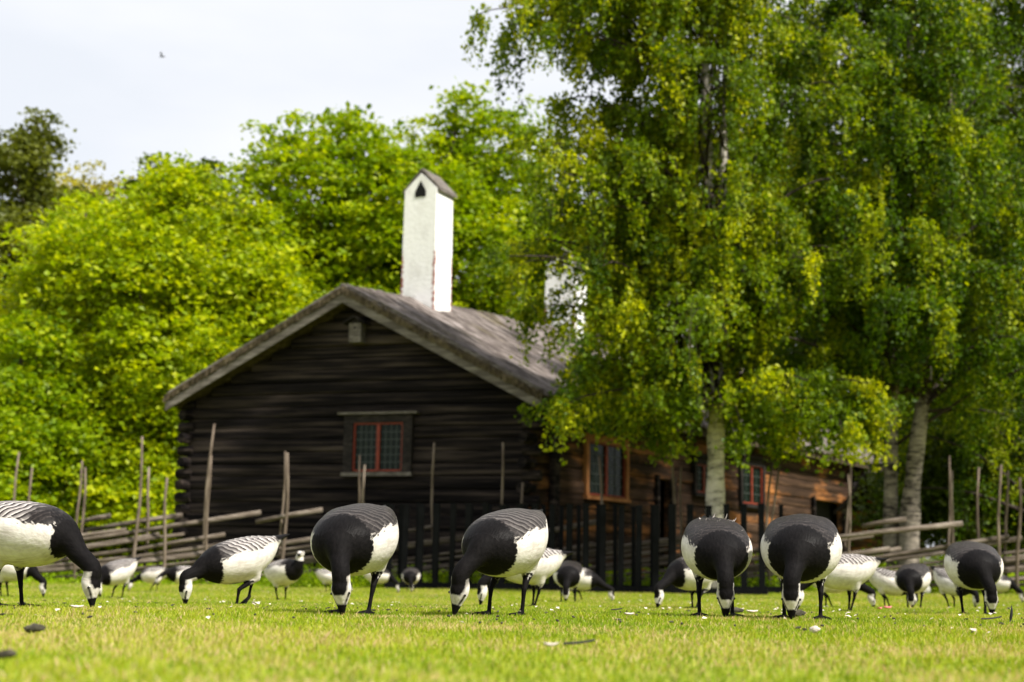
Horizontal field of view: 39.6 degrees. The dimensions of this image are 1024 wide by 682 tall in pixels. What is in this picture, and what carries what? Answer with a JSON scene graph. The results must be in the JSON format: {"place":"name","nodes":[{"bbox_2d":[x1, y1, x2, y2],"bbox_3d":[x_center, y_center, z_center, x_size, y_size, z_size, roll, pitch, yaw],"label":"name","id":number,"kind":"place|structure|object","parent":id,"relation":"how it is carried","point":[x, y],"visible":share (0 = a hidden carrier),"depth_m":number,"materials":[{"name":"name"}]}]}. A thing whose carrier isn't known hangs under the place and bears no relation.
{"place":"outdoors","nodes":[
{"label":"outdoors","id":0,"kind":"place"},
{"bbox_2d":[0,571,1023,681],"bbox_3d":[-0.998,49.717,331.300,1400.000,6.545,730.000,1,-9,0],"label":"ground","id":1,"kind":"structure","parent":0,"point":[302,671],"depth_m":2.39,"materials":[{"name":"green plant"}]},
{"bbox_2d":[0,649,16,658],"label":"goose dropping","id":2,"kind":"object","parent":1,"relation":"on","point":[8,653],"visible":1,"depth_m":2.16,"materials":[{"name":"grey"}]},
{"bbox_2d":[0,565,46,596],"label":"barnacle goose","id":3,"kind":"object","parent":1,"relation":"on","point":[7,573],"visible":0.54,"depth_m":12.25},
{"bbox_2d":[23,623,45,633],"bbox_3d":[-0.997,0.601,2.973,0.047,0.022,0.020,4,-9,-16],"label":"goose dropping","id":4,"kind":"object","parent":1,"relation":"on","point":[33,627],"visible":0.98,"depth_m":2.97,"materials":[{"name":"grey"}]},
{"bbox_2d":[0,402,100,563],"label":"bush","id":5,"kind":"object","parent":1,"relation":"on","point":[11,449],"visible":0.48,"depth_m":30.93,"materials":[{"name":"green plant"}]},
{"bbox_2d":[0,501,101,608],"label":"barnacle goose","id":6,"kind":"object","parent":1,"relation":"on","point":[34,534],"visible":0.95,"depth_m":4.82},
{"bbox_2d":[0,106,108,364],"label":"willow tree","id":7,"kind":"object","parent":1,"relation":"on","point":[32,185],"visible":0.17,"depth_m":48.54,"materials":[{"name":"green plant"}]},
{"bbox_2d":[0,305,121,558],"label":"maple tree","id":8,"kind":"object","parent":1,"relation":"on","point":[24,332],"visible":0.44,"depth_m":33.26,"materials":[{"name":"green plant"}]},
{"bbox_2d":[2,160,141,247],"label":"ash tree","id":9,"kind":"object","parent":1,"relation":"on","point":[78,182],"visible":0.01,"depth_m":56.28,"materials":[{"name":"green plant"}]},
{"bbox_2d":[70,605,83,607],"bbox_3d":[-1.374,0.839,4.493,0.042,0.011,0.023,4,-9,-15],"label":"fallen leaf","id":10,"kind":"object","parent":1,"relation":"on","point":[75,606],"visible":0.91,"depth_m":4.49,"materials":[{"name":"white plant"}]},
{"bbox_2d":[16,386,142,563],"bbox_3d":[-10.667,3.228,32.837,4.359,4.429,4.596,-1,-9,16],"label":"bush","id":11,"kind":"object","parent":1,"relation":"on","point":[70,427],"visible":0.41,"depth_m":32.18,"materials":[{"name":"green plant"}]},
{"bbox_2d":[0,187,171,550],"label":"maple tree","id":12,"kind":"object","parent":1,"relation":"on","point":[45,252],"visible":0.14,"depth_m":37.06,"materials":[{"name":"green plant"}]},
{"bbox_2d":[98,556,142,597],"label":"barnacle goose","id":13,"kind":"object","parent":1,"relation":"on","point":[116,573],"visible":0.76,"depth_m":13.11},
{"bbox_2d":[59,375,185,566],"bbox_3d":[-9.053,3.208,33.934,4.733,4.828,5.153,8,-11,-38],"label":"bush","id":14,"kind":"object","parent":1,"relation":"on","point":[122,476],"visible":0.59,"depth_m":32.95,"materials":[{"name":"green plant"}]},
{"bbox_2d":[109,152,168,212],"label":"shade tree","id":15,"kind":"object","parent":1,"relation":"on","point":[129,181],"visible":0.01,"depth_m":55.49,"materials":[{"name":"green plant"}]},
{"bbox_2d":[94,367,198,561],"bbox_3d":[-7.992,3.191,34.660,5.382,5.086,4.391,1,-9,0],"label":"bush","id":16,"kind":"object","parent":1,"relation":"on","point":[168,436],"visible":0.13,"depth_m":33.81,"materials":[{"name":"green plant"}]},
{"bbox_2d":[128,567,169,591],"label":"barnacle goose","id":17,"kind":"object","parent":1,"relation":"on","point":[148,575],"visible":0.82,"depth_m":20.62},
{"bbox_2d":[154,566,190,584],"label":"barnacle goose","id":18,"kind":"object","parent":1,"relation":"on","point":[172,574],"visible":0.52,"depth_m":18.07},
{"bbox_2d":[19,149,327,549],"bbox_3d":[-9.057,0.409,35.998,8.795,10.939,8.829,1,-9,0],"label":"maple tree","id":19,"kind":"object","parent":1,"relation":"on","point":[154,232],"visible":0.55,"depth_m":34.95,"materials":[{"name":"green plant"}]},
{"bbox_2d":[185,156,251,250],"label":"shade tree","id":20,"kind":"object","parent":1,"relation":"on","point":[204,160],"visible":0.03,"depth_m":52.28,"materials":[{"name":"green plant"}]},
{"bbox_2d":[128,189,317,443],"bbox_3d":[-7.477,0.881,37.314,6.779,10.393,6.050,1,-9,0],"label":"maple tree","id":21,"kind":"object","parent":1,"relation":"on","point":[268,221],"visible":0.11,"depth_m":37.66,"materials":[{"name":"green plant"}]},
{"bbox_2d":[179,534,289,604],"bbox_3d":[-1.321,1.100,6.792,0.591,0.371,0.254,9,-12,-42],"label":"barnacle goose","id":22,"kind":"object","parent":1,"relation":"on","point":[246,560],"visible":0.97,"depth_m":6.70},
{"bbox_2d":[202,227,314,329],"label":"maple tree","id":23,"kind":"object","parent":1,"relation":"on","point":[300,270],"depth_m":41.06,"materials":[{"name":"green plant"}]},
{"bbox_2d":[263,550,303,599],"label":"barnacle goose","id":24,"kind":"object","parent":1,"relation":"on","point":[285,573],"visible":0.93,"depth_m":12.69},
{"bbox_2d":[311,569,352,590],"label":"barnacle goose","id":25,"kind":"object","parent":1,"relation":"on","point":[324,576],"visible":0.56,"depth_m":21.11},
{"bbox_2d":[189,101,475,307],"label":"maple tree","id":26,"kind":"object","parent":1,"relation":"on","point":[333,178],"visible":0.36,"depth_m":42.67,"materials":[{"name":"green plant"}]},
{"bbox_2d":[310,503,398,614],"bbox_3d":[-0.525,0.728,4.790,0.284,0.377,0.559,-1,-9,12],"label":"barnacle goose","id":27,"kind":"object","parent":1,"relation":"on","point":[348,541],"visible":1,"depth_m":4.64},
{"bbox_2d":[363,569,399,591],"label":"barnacle goose","id":28,"kind":"object","parent":1,"relation":"on","point":[386,576],"visible":0.48,"depth_m":20.14},
{"bbox_2d":[402,568,419,591],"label":"barnacle goose","id":29,"kind":"object","parent":1,"relation":"on","point":[410,576],"visible":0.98,"depth_m":21.54},
{"bbox_2d":[325,77,615,329],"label":"maple tree","id":30,"kind":"object","parent":1,"relation":"on","point":[477,203],"visible":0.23,"depth_m":46.38,"materials":[{"name":"green plant"}]},
{"bbox_2d":[448,508,547,616],"bbox_3d":[-0.020,0.752,4.881,0.271,0.375,0.579,-3,-10,24],"label":"barnacle goose","id":31,"kind":"object","parent":1,"relation":"on","point":[499,544],"visible":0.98,"depth_m":4.74},
{"bbox_2d":[0,595,1023,631],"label":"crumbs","id":32,"kind":"object","parent":1,"relation":"on","point":[479,622],"visible":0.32,"depth_m":4.95,"materials":[{"name":"white"}]},
{"bbox_2d":[1,590,1023,632],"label":"litter","id":33,"kind":"object","parent":1,"relation":"on","point":[56,609],"visible":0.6,"depth_m":5.87,"materials":[{"name":"white plant"}]},
{"bbox_2d":[2,572,1023,593],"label":"undergrowth","id":34,"kind":"object","parent":1,"relation":"on","point":[50,579],"visible":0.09,"depth_m":24.77,"materials":[{"name":"green plant"}]},
{"bbox_2d":[13,424,1023,594],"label":"pole fence","id":35,"kind":"object","parent":1,"relation":"on","point":[1013,564],"visible":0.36,"depth_m":25.06,"materials":[{"name":"wood"}]},
{"bbox_2d":[162,168,883,578],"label":"log house","id":36,"kind":"structure","parent":1,"relation":"on","point":[392,400],"depth_m":28.73,"materials":[{"name":"brown wood"}]},
{"bbox_2d":[342,315,370,343],"bbox_3d":[-3.104,-0.231,28.406,0.480,0.530,0.310,-2,-10,20],"label":"bird box","id":37,"kind":"object","parent":36,"relation":"attached to","point":[357,327],"visible":1,"depth_m":28.34,"materials":[{"name":"grey wood"}]},
{"bbox_2d":[337,411,419,475],"bbox_3d":[-2.648,2.027,28.006,1.716,1.260,0.190,-2,-10,20],"label":"window","id":38,"kind":"structure","parent":36,"relation":"in","point":[384,440],"depth_m":28.03,"materials":[{"name":"brown wood"}]},
{"bbox_2d":[582,430,635,502],"bbox_3d":[1.972,2.602,29.271,0.190,1.371,2.016,-5,-11,33],"label":"window","id":39,"kind":"structure","parent":36,"relation":"in","point":[615,468],"depth_m":29.28,"materials":[{"name":"red paint"}]},
{"bbox_2d":[690,454,707,496],"bbox_3d":[4.492,3.146,33.063,0.190,0.954,1.364,-5,-11,33],"label":"window","id":40,"kind":"structure","parent":36,"relation":"in","point":[698,468],"depth_m":32.87,"materials":[{"name":"red paint"}]},
{"bbox_2d":[737,455,769,508],"bbox_3d":[5.979,3.510,35.295,0.190,1.251,1.698,-5,-11,33],"label":"window","id":41,"kind":"structure","parent":36,"relation":"in","point":[751,489],"depth_m":35.30,"materials":[{"name":"red paint"}]},
{"bbox_2d":[851,477,872,510],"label":"window","id":42,"kind":"structure","parent":36,"relation":"in","point":[854,482],"depth_m":41.18,"materials":[{"name":"red paint"}]},
{"bbox_2d":[477,548,574,605],"bbox_3d":[0.088,1.407,8.480,0.582,0.357,0.280,1,-9,1],"label":"barnacle goose","id":43,"kind":"object","parent":1,"relation":"on","point":[550,562],"visible":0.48,"depth_m":8.41},
{"bbox_2d":[33,559,1022,582],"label":"undergrowth","id":44,"kind":"object","parent":1,"relation":"on","point":[148,564],"visible":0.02,"depth_m":25.93,"materials":[{"name":"green plant"}]},
{"bbox_2d":[259,566,817,591],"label":"undergrowth","id":45,"kind":"object","parent":1,"relation":"on","point":[304,580],"visible":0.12,"depth_m":24.34,"materials":[{"name":"green plant"}]},
{"bbox_2d":[479,173,615,332],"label":"maple tree","id":46,"kind":"object","parent":1,"relation":"on","point":[530,211],"visible":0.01,"depth_m":52.06,"materials":[{"name":"green plant"}]},
{"bbox_2d":[543,642,558,645],"bbox_3d":[0.074,0.576,2.704,0.032,0.007,0.017,1,-9,0],"label":"fallen leaf","id":47,"kind":"object","parent":1,"relation":"on","point":[549,644],"visible":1,"depth_m":2.70,"materials":[{"name":"white"}]},
{"bbox_2d":[553,560,583,601],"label":"barnacle goose","id":48,"kind":"object","parent":1,"relation":"on","point":[567,574],"visible":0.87,"depth_m":12.27},
{"bbox_2d":[384,502,767,594],"bbox_3d":[0.945,3.366,23.194,6.368,1.471,0.100,-1,-9,15],"label":"picket fence","id":49,"kind":"object","parent":1,"relation":"on","point":[620,587],"visible":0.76,"depth_m":23.08,"materials":[{"name":"black paint"}]},
{"bbox_2d":[563,639,594,644],"bbox_3d":[0.127,0.568,2.688,0.060,0.012,0.015,1,-9,0],"label":"feather","id":50,"kind":"object","parent":1,"relation":"on","point":[577,642],"visible":1,"depth_m":2.69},
{"bbox_2d":[569,568,614,599],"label":"barnacle goose","id":51,"kind":"object","parent":1,"relation":"on","point":[592,579],"visible":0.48,"depth_m":13.89},
{"bbox_2d":[654,557,712,607],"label":"barnacle goose","id":52,"kind":"object","parent":1,"relation":"on","point":[678,574],"visible":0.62,"depth_m":8.93},
{"bbox_2d":[460,0,917,587],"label":"birch tree","id":53,"kind":"object","parent":1,"relation":"on","point":[654,224],"visible":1,"depth_m":23.26,"materials":[{"name":"green plant"}]},
{"bbox_2d":[610,122,800,371],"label":"forest tree","id":54,"kind":"object","parent":1,"relation":"on","point":[716,156],"visible":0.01,"depth_m":58.61,"materials":[{"name":"green plant"}]},
{"bbox_2d":[681,514,752,616],"bbox_3d":[0.758,0.829,5.275,0.260,0.384,0.571,1,-9,1],"label":"barnacle goose","id":55,"kind":"object","parent":1,"relation":"on","point":[718,550],"visible":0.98,"depth_m":5.13},
{"bbox_2d":[729,607,743,612],"bbox_3d":[0.942,1.135,5.987,0.067,0.030,0.029,1,-9,0],"label":"goose dropping","id":56,"kind":"object","parent":1,"relation":"on","point":[737,609],"visible":0.56,"depth_m":5.98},
{"bbox_2d":[795,609,805,616],"bbox_3d":[1.064,1.016,5.305,0.078,0.032,0.030,6,-10,-26],"label":"goose dropping","id":57,"kind":"object","parent":1,"relation":"on","point":[799,612],"visible":0.54,"depth_m":5.30,"materials":[{"name":"grey"}]},
{"bbox_2d":[760,514,841,619],"bbox_3d":[1.025,0.794,5.034,0.284,0.377,0.569,-1,-9,15],"label":"barnacle goose","id":58,"kind":"object","parent":1,"relation":"on","point":[797,550],"visible":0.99,"depth_m":4.88},
{"bbox_2d":[729,108,885,435],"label":"forest tree","id":59,"kind":"object","parent":1,"relation":"on","point":[815,342],"depth_m":56.81,"materials":[{"name":"green plant"}]},
{"bbox_2d":[809,626,819,632],"bbox_3d":[0.770,0.733,3.617,0.030,0.018,0.024,1,-9,0],"label":"pebble","id":60,"kind":"object","parent":1,"relation":"on","point":[816,629],"visible":0.99,"depth_m":3.61,"materials":[{"name":"white stone"}]},
{"bbox_2d":[797,554,888,611],"bbox_3d":[1.901,1.391,8.182,0.540,0.331,0.260,6,-10,-29],"label":"barnacle goose","id":61,"kind":"object","parent":1,"relation":"on","point":[849,573],"visible":0.61,"depth_m":8.11},
{"bbox_2d":[812,583,875,606],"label":"barnacle goose","id":62,"kind":"object","parent":1,"relation":"on","point":[869,591],"visible":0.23,"depth_m":10.31},
{"bbox_2d":[672,0,1023,569],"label":"birch tree","id":63,"kind":"object","parent":1,"relation":"on","point":[918,148],"visible":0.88,"depth_m":25.05,"materials":[{"name":"green plant"}]},
{"bbox_2d":[834,470,924,563],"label":"bush","id":64,"kind":"object","parent":1,"relation":"on","point":[858,545],"visible":0.16,"depth_m":40.45,"materials":[{"name":"green plant"}]},
{"bbox_2d":[752,547,1023,591],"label":"undergrowth","id":65,"kind":"object","parent":1,"relation":"on","point":[941,557],"visible":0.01,"depth_m":26.03,"materials":[{"name":"green plant"}]},
{"bbox_2d":[767,54,1011,531],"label":"forest tree","id":66,"kind":"object","parent":1,"relation":"on","point":[831,140],"visible":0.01,"depth_m":50.99,"materials":[{"name":"green plant"}]},
{"bbox_2d":[869,568,917,607],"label":"barnacle goose","id":67,"kind":"object","parent":1,"relation":"on","point":[881,580],"visible":0.59,"depth_m":11.08},
{"bbox_2d":[895,563,930,607],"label":"barnacle goose","id":68,"kind":"object","parent":1,"relation":"on","point":[912,580],"visible":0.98,"depth_m":10.32},
{"bbox_2d":[826,405,1023,555],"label":"bush","id":69,"kind":"object","parent":1,"relation":"on","point":[934,508],"visible":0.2,"depth_m":30.26,"materials":[{"name":"green plant"}]},
{"bbox_2d":[837,64,1023,457],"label":"forest tree","id":70,"kind":"object","parent":1,"relation":"on","point":[883,358],"depth_m":45.51,"materials":[{"name":"green plant"}]},
{"bbox_2d":[920,556,943,565],"bbox_3d":[7.551,4.462,26.649,1.324,0.968,1.080,1,-9,0],"label":"boulder","id":71,"kind":"object","parent":1,"relation":"on","point":[927,558],"depth_m":26.50,"materials":[{"name":"grey stone"}]},
{"bbox_2d":[869,0,1023,543],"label":"birch tree","id":72,"kind":"object","parent":1,"relation":"on","point":[1015,12],"visible":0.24,"depth_m":29.31,"materials":[{"name":"green plant"}]},
{"bbox_2d":[930,566,979,607],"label":"barnacle goose","id":73,"kind":"object","parent":1,"relation":"on","point":[944,582],"visible":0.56,"depth_m":11.37},
{"bbox_2d":[898,376,1023,534],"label":"bush","id":74,"kind":"object","parent":1,"relation":"on","point":[986,477],"visible":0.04,"depth_m":31.40,"materials":[{"name":"green plant"}]},
{"bbox_2d":[944,541,1003,614],"bbox_3d":[2.336,1.198,7.206,0.284,0.377,0.559,0,-9,7],"label":"barnacle goose","id":75,"kind":"object","parent":1,"relation":"on","point":[971,565],"visible":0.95,"depth_m":7.06},
{"bbox_2d":[926,79,1023,536],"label":"forest tree","id":76,"kind":"object","parent":1,"relation":"on","point":[1007,113],"visible":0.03,"depth_m":44.11,"materials":[{"name":"green plant"}]},
{"bbox_2d":[981,616,1001,619],"bbox_3d":[1.567,0.904,4.649,0.070,0.013,0.017,1,-9,0],"label":"feather","id":77,"kind":"object","parent":1,"relation":"on","point":[991,618],"visible":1,"depth_m":4.65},
{"bbox_2d":[963,394,1023,527],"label":"bush","id":78,"kind":"object","parent":1,"relation":"on","point":[1018,434],"visible":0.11,"depth_m":30.56,"materials":[{"name":"green plant"}]},
{"bbox_2d":[996,575,1023,601],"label":"barnacle goose","id":79,"kind":"object","parent":1,"relation":"on","point":[1004,583],"visible":0.49,"depth_m":17.13},
{"bbox_2d":[1009,605,1012,621],"bbox_3d":[1.523,0.833,4.343,0.012,0.051,0.011,-1,-9,16],"label":"feather","id":80,"kind":"object","parent":1,"relation":"on","point":[1011,615],"visible":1,"depth_m":4.34,"materials":[{"name":"grey"}]},
{"bbox_2d":[0,0,1023,555],"label":"sky","id":81,"kind":"structure","parent":0,"point":[95,64],"materials":[{"name":"white"}]}
]}

